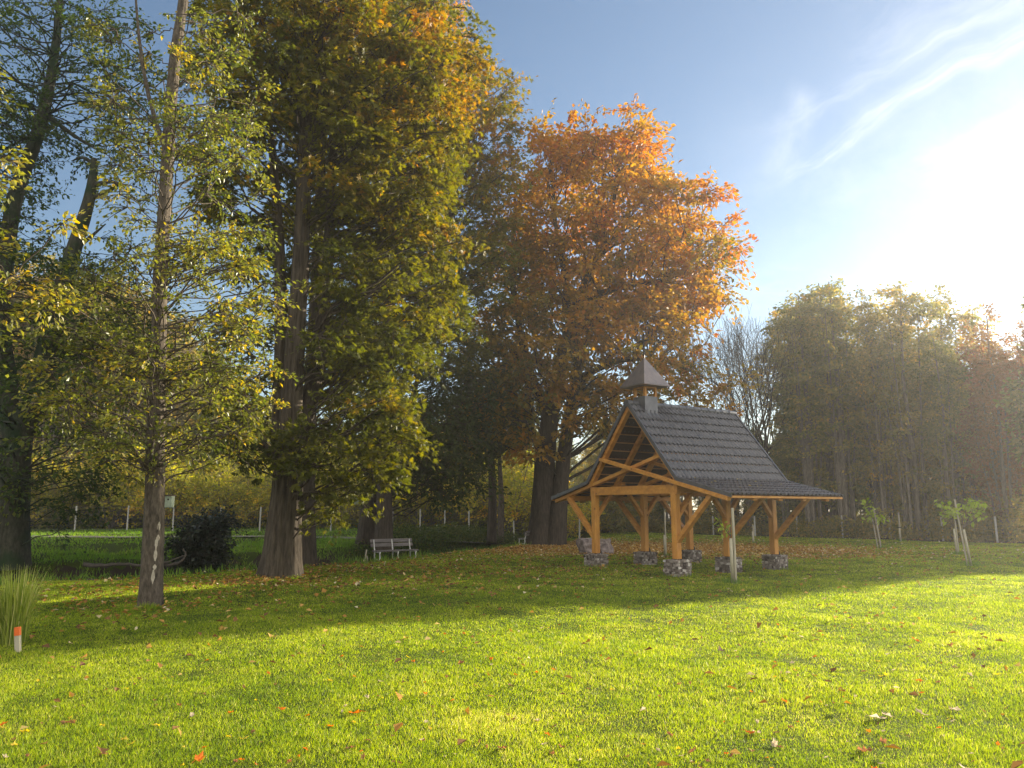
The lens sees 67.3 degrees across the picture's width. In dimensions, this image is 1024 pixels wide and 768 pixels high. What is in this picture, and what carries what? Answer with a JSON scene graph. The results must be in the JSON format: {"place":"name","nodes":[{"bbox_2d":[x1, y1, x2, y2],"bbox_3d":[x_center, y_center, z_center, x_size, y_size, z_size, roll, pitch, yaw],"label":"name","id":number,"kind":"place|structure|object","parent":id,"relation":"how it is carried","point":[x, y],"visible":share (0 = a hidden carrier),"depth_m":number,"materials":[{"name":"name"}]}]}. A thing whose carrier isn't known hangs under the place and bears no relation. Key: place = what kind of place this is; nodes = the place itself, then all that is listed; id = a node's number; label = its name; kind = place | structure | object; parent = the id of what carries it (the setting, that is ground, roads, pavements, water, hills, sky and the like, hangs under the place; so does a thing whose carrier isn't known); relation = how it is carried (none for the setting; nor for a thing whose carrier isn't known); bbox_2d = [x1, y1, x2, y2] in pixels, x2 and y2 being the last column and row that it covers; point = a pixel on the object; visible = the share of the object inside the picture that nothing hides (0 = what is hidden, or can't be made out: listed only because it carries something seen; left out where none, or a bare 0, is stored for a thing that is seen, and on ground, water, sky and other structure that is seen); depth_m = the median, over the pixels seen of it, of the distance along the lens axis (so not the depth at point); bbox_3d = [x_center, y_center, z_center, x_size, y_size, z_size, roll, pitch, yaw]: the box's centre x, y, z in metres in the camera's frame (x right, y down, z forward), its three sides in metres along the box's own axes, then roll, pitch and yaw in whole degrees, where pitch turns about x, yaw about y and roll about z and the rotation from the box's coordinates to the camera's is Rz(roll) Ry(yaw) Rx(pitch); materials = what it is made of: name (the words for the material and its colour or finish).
{"place":"outdoors","nodes":[
{"label":"outdoors","id":0,"kind":"place"},
{"bbox_2d":[0,563,63,645],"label":"ornamental grass","id":1,"kind":"object","parent":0,"point":[17,611],"depth_m":9.77,"materials":[{"name":"green plant"}]},
{"bbox_2d":[33,535,518,543],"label":"path","id":2,"kind":"structure","parent":0,"point":[241,536],"depth_m":37.57,"materials":[{"name":"grey gravel"}]},
{"bbox_2d":[0,512,1023,767],"bbox_3d":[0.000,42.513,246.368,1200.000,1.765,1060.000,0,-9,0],"label":"ground","id":3,"kind":"structure","parent":0,"point":[66,566],"depth_m":8.22,"materials":[{"name":"green plant"}]},
{"bbox_2d":[14,627,21,651],"bbox_3d":[-5.976,3.094,9.303,0.062,0.300,0.047,-7,-9,-1],"label":"marker stake","id":4,"kind":"object","parent":3,"relation":"on","point":[17,638],"visible":0.84,"depth_m":9.29,"materials":[{"name":"orange paint"}]},
{"bbox_2d":[0,291,35,439],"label":"woodland tree","id":5,"kind":"object","parent":3,"relation":"on","point":[15,300],"visible":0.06,"depth_m":71.05,"materials":[{"name":"green plant"}]},
{"bbox_2d":[0,259,75,462],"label":"woodland tree","id":6,"kind":"object","parent":3,"relation":"on","point":[24,325],"visible":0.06,"depth_m":71.10,"materials":[{"name":"green plant"}]},
{"bbox_2d":[1,248,85,455],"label":"woodland tree","id":7,"kind":"object","parent":3,"relation":"on","point":[52,258],"depth_m":76.16,"materials":[{"name":"green plant"}]},
{"bbox_2d":[0,15,100,377],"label":"hornbeam tree","id":8,"kind":"object","parent":3,"relation":"on","point":[61,303],"visible":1,"depth_m":11.39,"materials":[{"name":"green plant"}]},
{"bbox_2d":[30,450,83,527],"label":"willow shrub","id":9,"kind":"object","parent":3,"relation":"on","point":[40,496],"visible":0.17,"depth_m":54.76,"materials":[{"name":"green plant"}]},
{"bbox_2d":[14,280,101,471],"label":"woodland tree","id":10,"kind":"object","parent":3,"relation":"on","point":[61,415],"visible":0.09,"depth_m":68.99,"materials":[{"name":"green plant"}]},
{"bbox_2d":[31,452,94,526],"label":"willow shrub","id":11,"kind":"object","parent":3,"relation":"on","point":[59,474],"visible":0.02,"depth_m":58.54,"materials":[{"name":"green plant"}]},
{"bbox_2d":[19,276,125,473],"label":"woodland tree","id":12,"kind":"object","parent":3,"relation":"on","point":[64,359],"visible":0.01,"depth_m":74.78,"materials":[{"name":"green plant"}]},
{"bbox_2d":[30,465,138,528],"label":"willow shrub","id":13,"kind":"object","parent":3,"relation":"on","point":[57,516],"visible":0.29,"depth_m":55.01,"materials":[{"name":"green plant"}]},
{"bbox_2d":[0,0,200,570],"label":"alder tree","id":14,"kind":"object","parent":3,"relation":"on","point":[16,478],"visible":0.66,"depth_m":25.11,"materials":[{"name":"green plant"}]},
{"bbox_2d":[37,438,188,528],"bbox_3d":[-28.571,8.015,56.445,10.839,9.514,10.296,-6,-11,34],"label":"willow shrub","id":15,"kind":"object","parent":3,"relation":"on","point":[109,518],"visible":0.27,"depth_m":55.65,"materials":[{"name":"green plant"}]},
{"bbox_2d":[59,275,170,524],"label":"woodland tree","id":16,"kind":"object","parent":3,"relation":"on","point":[112,354],"visible":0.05,"depth_m":71.13,"materials":[{"name":"green plant"}]},
{"bbox_2d":[72,280,193,523],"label":"woodland tree","id":17,"kind":"object","parent":3,"relation":"on","point":[120,377],"visible":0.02,"depth_m":69.57,"materials":[{"name":"green plant"}]},
{"bbox_2d":[83,555,183,567],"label":"fallen branch","id":18,"kind":"object","parent":3,"relation":"on","point":[90,565],"visible":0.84,"depth_m":23.81,"materials":[{"name":"brown wood"}]},
{"bbox_2d":[2,0,310,605],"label":"hornbeam tree","id":19,"kind":"object","parent":3,"relation":"on","point":[154,367],"visible":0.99,"depth_m":14.48,"materials":[{"name":"green plant"}]},
{"bbox_2d":[164,462,175,506],"bbox_3d":[-6.072,1.791,13.681,0.150,0.800,0.160,0,-9,0],"label":"nest box","id":20,"kind":"object","parent":19,"relation":"hanging from","point":[169,500],"visible":1,"depth_m":13.59,"materials":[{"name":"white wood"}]},
{"bbox_2d":[78,432,244,525],"bbox_3d":[-27.573,8.423,61.631,12.532,11.000,11.905,-4,-10,22],"label":"willow shrub","id":21,"kind":"object","parent":3,"relation":"on","point":[167,468],"visible":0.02,"depth_m":61.16,"materials":[{"name":"green plant"}]},
{"bbox_2d":[127,309,212,464],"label":"woodland tree","id":22,"kind":"object","parent":3,"relation":"on","point":[176,406],"visible":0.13,"depth_m":68.78,"materials":[{"name":"green plant"}]},
{"bbox_2d":[88,434,254,527],"bbox_3d":[-25.121,7.814,55.391,10.276,9.496,10.818,-8,-13,42],"label":"willow shrub","id":23,"kind":"object","parent":3,"relation":"on","point":[138,507],"visible":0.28,"depth_m":53.85,"materials":[{"name":"green plant"}]},
{"bbox_2d":[118,447,263,527],"bbox_3d":[-22.969,8.141,55.180,9.446,8.291,8.973,5,-10,-26],"label":"willow shrub","id":24,"kind":"object","parent":3,"relation":"on","point":[189,480],"visible":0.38,"depth_m":53.41,"materials":[{"name":"green plant"}]},
{"bbox_2d":[164,503,248,574],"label":"dark bush","id":25,"kind":"object","parent":3,"relation":"on","point":[204,541],"visible":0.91,"depth_m":25.04,"materials":[{"name":"green plant"}]},
{"bbox_2d":[181,351,237,472],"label":"woodland tree","id":26,"kind":"object","parent":3,"relation":"on","point":[199,415],"visible":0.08,"depth_m":69.02,"materials":[{"name":"green plant"}]},
{"bbox_2d":[174,471,270,526],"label":"willow shrub","id":27,"kind":"object","parent":3,"relation":"on","point":[243,501],"visible":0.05,"depth_m":57.99,"materials":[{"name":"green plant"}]},
{"bbox_2d":[177,456,270,527],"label":"willow shrub","id":28,"kind":"object","parent":3,"relation":"on","point":[235,485],"visible":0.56,"depth_m":53.85,"materials":[{"name":"green plant"}]},
{"bbox_2d":[221,465,349,527],"bbox_3d":[-16.638,8.350,55.762,8.856,7.773,8.412,5,-11,-28],"label":"willow shrub","id":29,"kind":"object","parent":3,"relation":"on","point":[262,487],"visible":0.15,"depth_m":53.26,"materials":[{"name":"green plant"}]},
{"bbox_2d":[0,522,576,585],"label":"bank grass","id":30,"kind":"structure","parent":3,"relation":"on","point":[239,547],"depth_m":30.05,"materials":[{"name":"green plant"}]},
{"bbox_2d":[30,506,579,538],"bbox_3d":[-14.709,8.965,48.187,37.972,2.670,0.362,0,-9,0],"label":"wire fence","id":31,"kind":"object","parent":3,"relation":"on","point":[260,522],"visible":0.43,"depth_m":48.22,"materials":[{"name":"metal"}]},
{"bbox_2d":[248,447,368,528],"bbox_3d":[-13.941,8.137,55.451,9.589,8.416,9.108,-5,-11,28],"label":"willow shrub","id":32,"kind":"object","parent":3,"relation":"on","point":[326,526],"visible":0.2,"depth_m":54.25,"materials":[{"name":"green plant"}]},
{"bbox_2d":[174,0,512,578],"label":"chestnut tree","id":33,"kind":"object","parent":3,"relation":"on","point":[362,123],"visible":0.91,"depth_m":20.54,"materials":[{"name":"green plant"}]},
{"bbox_2d":[200,0,497,566],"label":"chestnut tree","id":34,"kind":"object","parent":3,"relation":"on","point":[309,550],"visible":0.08,"depth_m":26.35,"materials":[{"name":"green plant"}]},
{"bbox_2d":[337,480,422,527],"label":"willow shrub","id":35,"kind":"object","parent":3,"relation":"on","point":[357,516],"visible":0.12,"depth_m":54.70,"materials":[{"name":"green plant"}]},
{"bbox_2d":[370,538,418,560],"bbox_3d":[-4.257,6.079,27.933,1.728,0.896,0.578,7,-12,-37],"label":"park bench","id":36,"kind":"object","parent":3,"relation":"on","point":[377,543],"visible":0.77,"depth_m":28.02,"materials":[{"name":"grey wood"}]},
{"bbox_2d":[328,338,521,544],"bbox_3d":[-3.952,2.318,34.917,8.882,9.792,9.351,0,-9,0],"label":"linden tree","id":37,"kind":"object","parent":3,"relation":"on","point":[450,462],"visible":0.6,"depth_m":34.29,"materials":[{"name":"green plant"}]},
{"bbox_2d":[392,474,464,527],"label":"willow shrub","id":38,"kind":"object","parent":3,"relation":"on","point":[414,519],"visible":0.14,"depth_m":55.65,"materials":[{"name":"green plant"}]},
{"bbox_2d":[316,0,552,551],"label":"chestnut tree","id":39,"kind":"object","parent":3,"relation":"on","point":[384,525],"visible":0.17,"depth_m":33.38,"materials":[{"name":"green plant"}]},
{"bbox_2d":[343,521,525,563],"bbox_3d":[-4.382,8.334,39.377,5.424,2.496,22.547,-3,-10,19],"label":"bramble cover","id":40,"kind":"object","parent":3,"relation":"on","point":[475,533],"visible":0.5,"depth_m":41.23,"materials":[{"name":"green plant"}]},
{"bbox_2d":[410,450,505,526],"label":"willow shrub","id":41,"kind":"object","parent":3,"relation":"on","point":[432,522],"visible":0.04,"depth_m":60.19,"materials":[{"name":"green plant"}]},
{"bbox_2d":[409,453,532,532],"bbox_3d":[-3.014,8.318,59.865,12.570,11.033,11.940,3,-10,-19],"label":"willow shrub","id":42,"kind":"object","parent":3,"relation":"on","point":[486,495],"visible":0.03,"depth_m":56.97,"materials":[{"name":"green plant"}]},
{"bbox_2d":[437,489,516,529],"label":"willow shrub","id":43,"kind":"object","parent":3,"relation":"on","point":[456,519],"visible":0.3,"depth_m":55.70,"materials":[{"name":"green plant"}]},
{"bbox_2d":[449,363,540,548],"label":"chestnut tree","id":44,"kind":"object","parent":3,"relation":"on","point":[492,524],"visible":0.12,"depth_m":43.21,"materials":[{"name":"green plant"}]},
{"bbox_2d":[423,442,574,533],"bbox_3d":[-0.669,7.988,55.029,11.241,9.867,10.678,-1,-9,5],"label":"willow shrub","id":45,"kind":"object","parent":3,"relation":"on","point":[521,507],"visible":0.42,"depth_m":52.98,"materials":[{"name":"green plant"}]},
{"bbox_2d":[0,535,1023,767],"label":"leaf litter","id":46,"kind":"object","parent":3,"relation":"on","point":[624,546],"visible":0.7,"depth_m":20.26,"materials":[{"name":"brown plant"}]},
{"bbox_2d":[494,393,537,544],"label":"ash tree","id":47,"kind":"object","parent":3,"relation":"on","point":[500,528],"visible":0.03,"depth_m":45.26,"materials":[{"name":"grey plant"}]},
{"bbox_2d":[526,485,605,538],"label":"willow shrub","id":48,"kind":"object","parent":3,"relation":"on","point":[584,511],"visible":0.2,"depth_m":54.05,"materials":[{"name":"green plant"}]},
{"bbox_2d":[556,436,583,485],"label":"woodland tree","id":49,"kind":"object","parent":3,"relation":"on","point":[574,462],"visible":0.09,"depth_m":74.84,"materials":[{"name":"green plant"}]},
{"bbox_2d":[579,445,600,479],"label":"woodland tree","id":50,"kind":"object","parent":3,"relation":"on","point":[590,458],"visible":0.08,"depth_m":70.21,"materials":[{"name":"green plant"}]},
{"bbox_2d":[576,538,613,554],"bbox_3d":[3.257,6.400,29.997,1.410,0.764,1.048,2,-9,-11],"label":"boulder","id":51,"kind":"object","parent":3,"relation":"on","point":[585,545],"visible":0.57,"depth_m":29.58,"materials":[{"name":"grey stone"}]},
{"bbox_2d":[579,419,613,475],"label":"woodland tree","id":52,"kind":"object","parent":3,"relation":"on","point":[589,451],"visible":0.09,"depth_m":75.33,"materials":[{"name":"plant"}]},
{"bbox_2d":[443,93,763,544],"bbox_3d":[3.966,-3.131,38.797,16.776,22.493,12.113,0,-9,0],"label":"maple tree","id":53,"kind":"object","parent":3,"relation":"on","point":[586,305],"visible":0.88,"depth_m":36.56,"materials":[{"name":"orange plant"}]},
{"bbox_2d":[577,501,649,534],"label":"willow shrub","id":54,"kind":"object","parent":3,"relation":"on","point":[607,518],"visible":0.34,"depth_m":56.97,"materials":[{"name":"green plant"}]},
{"bbox_2d":[581,480,668,531],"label":"willow shrub","id":55,"kind":"object","parent":3,"relation":"on","point":[658,503],"visible":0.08,"depth_m":60.09,"materials":[{"name":"green plant"}]},
{"bbox_2d":[658,512,671,556],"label":"staked sapling","id":56,"kind":"object","parent":3,"relation":"on","point":[665,546],"visible":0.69,"depth_m":28.37,"materials":[{"name":"wood"}]},
{"bbox_2d":[551,334,843,576],"bbox_3d":[5.185,2.063,23.270,4.807,6.950,7.431,6,-11,-33],"label":"wooden shelter","id":57,"kind":"object","parent":3,"relation":"on","point":[653,451],"visible":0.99,"depth_m":22.47,"materials":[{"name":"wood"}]},
{"bbox_2d":[574,302,849,533],"bbox_3d":[14.826,2.796,58.969,21.335,17.262,9.611,-5,-11,29],"label":"bare tree","id":58,"kind":"object","parent":3,"relation":"on","point":[761,422],"visible":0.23,"depth_m":54.79,"materials":[{"name":"brown plant"}]},
{"bbox_2d":[664,302,782,531],"bbox_3d":[16.132,2.054,55.701,12.035,17.609,11.397,-2,-10,14],"label":"bare tree","id":59,"kind":"object","parent":3,"relation":"on","point":[727,366],"visible":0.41,"depth_m":56.70,"materials":[{"name":"brown plant"}]},
{"bbox_2d":[679,319,775,512],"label":"bare tree","id":60,"kind":"object","parent":3,"relation":"on","point":[731,369],"visible":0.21,"depth_m":62.27,"materials":[{"name":"brown plant"}]},
{"bbox_2d":[706,508,752,583],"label":"staked sapling","id":61,"kind":"object","parent":3,"relation":"on","point":[733,575],"visible":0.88,"depth_m":18.07,"materials":[{"name":"wood"}]},
{"bbox_2d":[696,318,777,522],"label":"bare tree","id":62,"kind":"object","parent":3,"relation":"on","point":[740,376],"visible":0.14,"depth_m":62.68,"materials":[{"name":"brown plant"}]},
{"bbox_2d":[739,427,765,528],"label":"woodland tree","id":63,"kind":"object","parent":3,"relation":"on","point":[746,506],"visible":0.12,"depth_m":53.55,"materials":[{"name":"green plant"}]},
{"bbox_2d":[714,306,814,533],"bbox_3d":[17.648,2.246,54.461,7.007,16.841,12.508,-3,-10,17],"label":"bare tree","id":64,"kind":"object","parent":3,"relation":"on","point":[759,390],"visible":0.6,"depth_m":54.96,"materials":[{"name":"brown plant"}]},
{"bbox_2d":[668,309,860,506],"bbox_3d":[20.998,2.507,59.502,13.930,17.993,16.444,8,-12,-41],"label":"bare tree","id":65,"kind":"object","parent":3,"relation":"on","point":[767,435],"visible":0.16,"depth_m":60.47,"materials":[{"name":"brown plant"}]},
{"bbox_2d":[714,315,818,511],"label":"bare tree","id":66,"kind":"object","parent":3,"relation":"on","point":[750,391],"visible":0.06,"depth_m":58.67,"materials":[{"name":"brown plant"}]},
{"bbox_2d":[769,425,799,535],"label":"woodland tree","id":67,"kind":"object","parent":3,"relation":"on","point":[786,507],"visible":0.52,"depth_m":51.69,"materials":[{"name":"green plant"}]},
{"bbox_2d":[757,300,833,526],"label":"woodland tree","id":68,"kind":"object","parent":3,"relation":"on","point":[799,472],"visible":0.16,"depth_m":55.37,"materials":[{"name":"green plant"}]},
{"bbox_2d":[747,289,846,513],"bbox_3d":[21.696,1.959,57.357,7.624,18.976,7.031,3,-10,-18],"label":"woodland tree","id":69,"kind":"object","parent":3,"relation":"on","point":[792,298],"visible":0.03,"depth_m":57.70,"materials":[{"name":"green plant"}]},
{"bbox_2d":[764,294,843,536],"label":"woodland tree","id":70,"kind":"object","parent":3,"relation":"on","point":[801,401],"visible":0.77,"depth_m":50.65,"materials":[{"name":"plant"}]},
{"bbox_2d":[609,515,1023,542],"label":"wire fence","id":71,"kind":"object","parent":3,"relation":"on","point":[995,529],"visible":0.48,"depth_m":44.60,"materials":[{"name":"metal"}]},
{"bbox_2d":[624,484,1023,542],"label":"undergrowth","id":72,"kind":"object","parent":3,"relation":"on","point":[833,523],"visible":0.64,"depth_m":45.92,"materials":[{"name":"green plant"}]},
{"bbox_2d":[784,280,867,518],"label":"woodland tree","id":73,"kind":"object","parent":3,"relation":"on","point":[833,510],"visible":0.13,"depth_m":52.03,"materials":[{"name":"green plant"}]},
{"bbox_2d":[792,276,875,536],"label":"woodland tree","id":74,"kind":"object","parent":3,"relation":"on","point":[832,366],"visible":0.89,"depth_m":49.38,"materials":[{"name":"green plant"}]},
{"bbox_2d":[812,362,867,517],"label":"woodland tree","id":75,"kind":"object","parent":3,"relation":"on","point":[845,452],"visible":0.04,"depth_m":54.07,"materials":[{"name":"green wood"}]},
{"bbox_2d":[855,472,874,518],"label":"woodland tree","id":76,"kind":"object","parent":3,"relation":"on","point":[858,506],"visible":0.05,"depth_m":61.25,"materials":[{"name":"green plant"}]},
{"bbox_2d":[855,498,889,548],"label":"staked sapling","id":77,"kind":"object","parent":3,"relation":"on","point":[878,519],"visible":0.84,"depth_m":34.62,"materials":[{"name":"green plant"}]},
{"bbox_2d":[850,336,895,514],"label":"woodland tree","id":78,"kind":"object","parent":3,"relation":"on","point":[872,495],"visible":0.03,"depth_m":53.23,"materials":[{"name":"green plant"}]},
{"bbox_2d":[848,345,897,516],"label":"woodland tree","id":79,"kind":"object","parent":3,"relation":"on","point":[867,485],"visible":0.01,"depth_m":56.88,"materials":[{"name":"green plant"}]},
{"bbox_2d":[844,344,904,531],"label":"woodland tree","id":80,"kind":"object","parent":3,"relation":"on","point":[872,425],"visible":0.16,"depth_m":49.89,"materials":[{"name":"green plant"}]},
{"bbox_2d":[842,285,916,537],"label":"woodland tree","id":81,"kind":"object","parent":3,"relation":"on","point":[863,360],"visible":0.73,"depth_m":47.91,"materials":[{"name":"green plant"}]},
{"bbox_2d":[871,281,931,521],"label":"woodland tree","id":82,"kind":"object","parent":3,"relation":"on","point":[910,340],"visible":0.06,"depth_m":52.10,"materials":[{"name":"green plant"}]},
{"bbox_2d":[848,281,958,539],"bbox_3d":[23.655,1.558,46.730,6.386,16.243,4.700,-10,-14,47],"label":"woodland tree","id":83,"kind":"object","parent":3,"relation":"on","point":[896,335],"visible":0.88,"depth_m":46.39,"materials":[{"name":"green plant"}]},
{"bbox_2d":[870,337,954,532],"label":"woodland tree","id":84,"kind":"object","parent":3,"relation":"on","point":[918,443],"visible":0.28,"depth_m":48.15,"materials":[{"name":"green plant"}]},
{"bbox_2d":[907,322,969,518],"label":"woodland tree","id":85,"kind":"object","parent":3,"relation":"on","point":[935,412],"visible":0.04,"depth_m":53.18,"materials":[{"name":"green plant"}]},
{"bbox_2d":[914,338,978,540],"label":"woodland tree","id":86,"kind":"object","parent":3,"relation":"on","point":[942,412],"visible":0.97,"depth_m":44.27,"materials":[{"name":"green plant"}]},
{"bbox_2d":[934,499,966,554],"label":"staked sapling","id":87,"kind":"object","parent":3,"relation":"on","point":[949,513],"visible":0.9,"depth_m":29.69,"materials":[{"name":"plant"}]},
{"bbox_2d":[911,280,992,519],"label":"woodland tree","id":88,"kind":"object","parent":3,"relation":"on","point":[938,333],"visible":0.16,"depth_m":50.01,"materials":[{"name":"green plant"}]},
{"bbox_2d":[917,340,988,514],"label":"woodland tree","id":89,"kind":"object","parent":3,"relation":"on","point":[957,470],"visible":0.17,"depth_m":46.49,"materials":[{"name":"green plant"}]},
{"bbox_2d":[917,437,990,516],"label":"woodland tree","id":90,"kind":"object","parent":3,"relation":"on","point":[967,497],"visible":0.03,"depth_m":55.15,"materials":[{"name":"green plant"}]},
{"bbox_2d":[947,498,987,565],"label":"staked sapling","id":91,"kind":"object","parent":3,"relation":"on","point":[973,505],"visible":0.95,"depth_m":24.24,"materials":[{"name":"plant"}]},
{"bbox_2d":[928,303,1011,527],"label":"woodland tree","id":92,"kind":"object","parent":3,"relation":"on","point":[959,341],"visible":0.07,"depth_m":51.30,"materials":[{"name":"green plant"}]},
{"bbox_2d":[952,331,1023,541],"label":"woodland tree","id":93,"kind":"object","parent":3,"relation":"on","point":[996,382],"visible":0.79,"depth_m":42.81,"materials":[{"name":"green plant"}]},
{"bbox_2d":[953,302,1023,539],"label":"woodland tree","id":94,"kind":"object","parent":3,"relation":"on","point":[975,350],"visible":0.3,"depth_m":45.81,"materials":[{"name":"green plant"}]},
{"bbox_2d":[957,345,1023,509],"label":"woodland tree","id":95,"kind":"object","parent":3,"relation":"on","point":[974,482],"visible":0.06,"depth_m":47.37,"materials":[{"name":"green plant"}]},
{"bbox_2d":[992,296,1023,467],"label":"woodland tree","id":96,"kind":"object","parent":3,"relation":"on","point":[1018,408],"visible":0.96,"depth_m":40.05,"materials":[{"name":"green plant"}]},
{"bbox_2d":[995,326,1023,514],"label":"woodland tree","id":97,"kind":"object","parent":3,"relation":"on","point":[1007,364],"visible":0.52,"depth_m":41.33,"materials":[{"name":"green plant"}]},
{"bbox_2d":[0,0,1023,511],"label":"sky","id":98,"kind":"structure","parent":0,"point":[867,144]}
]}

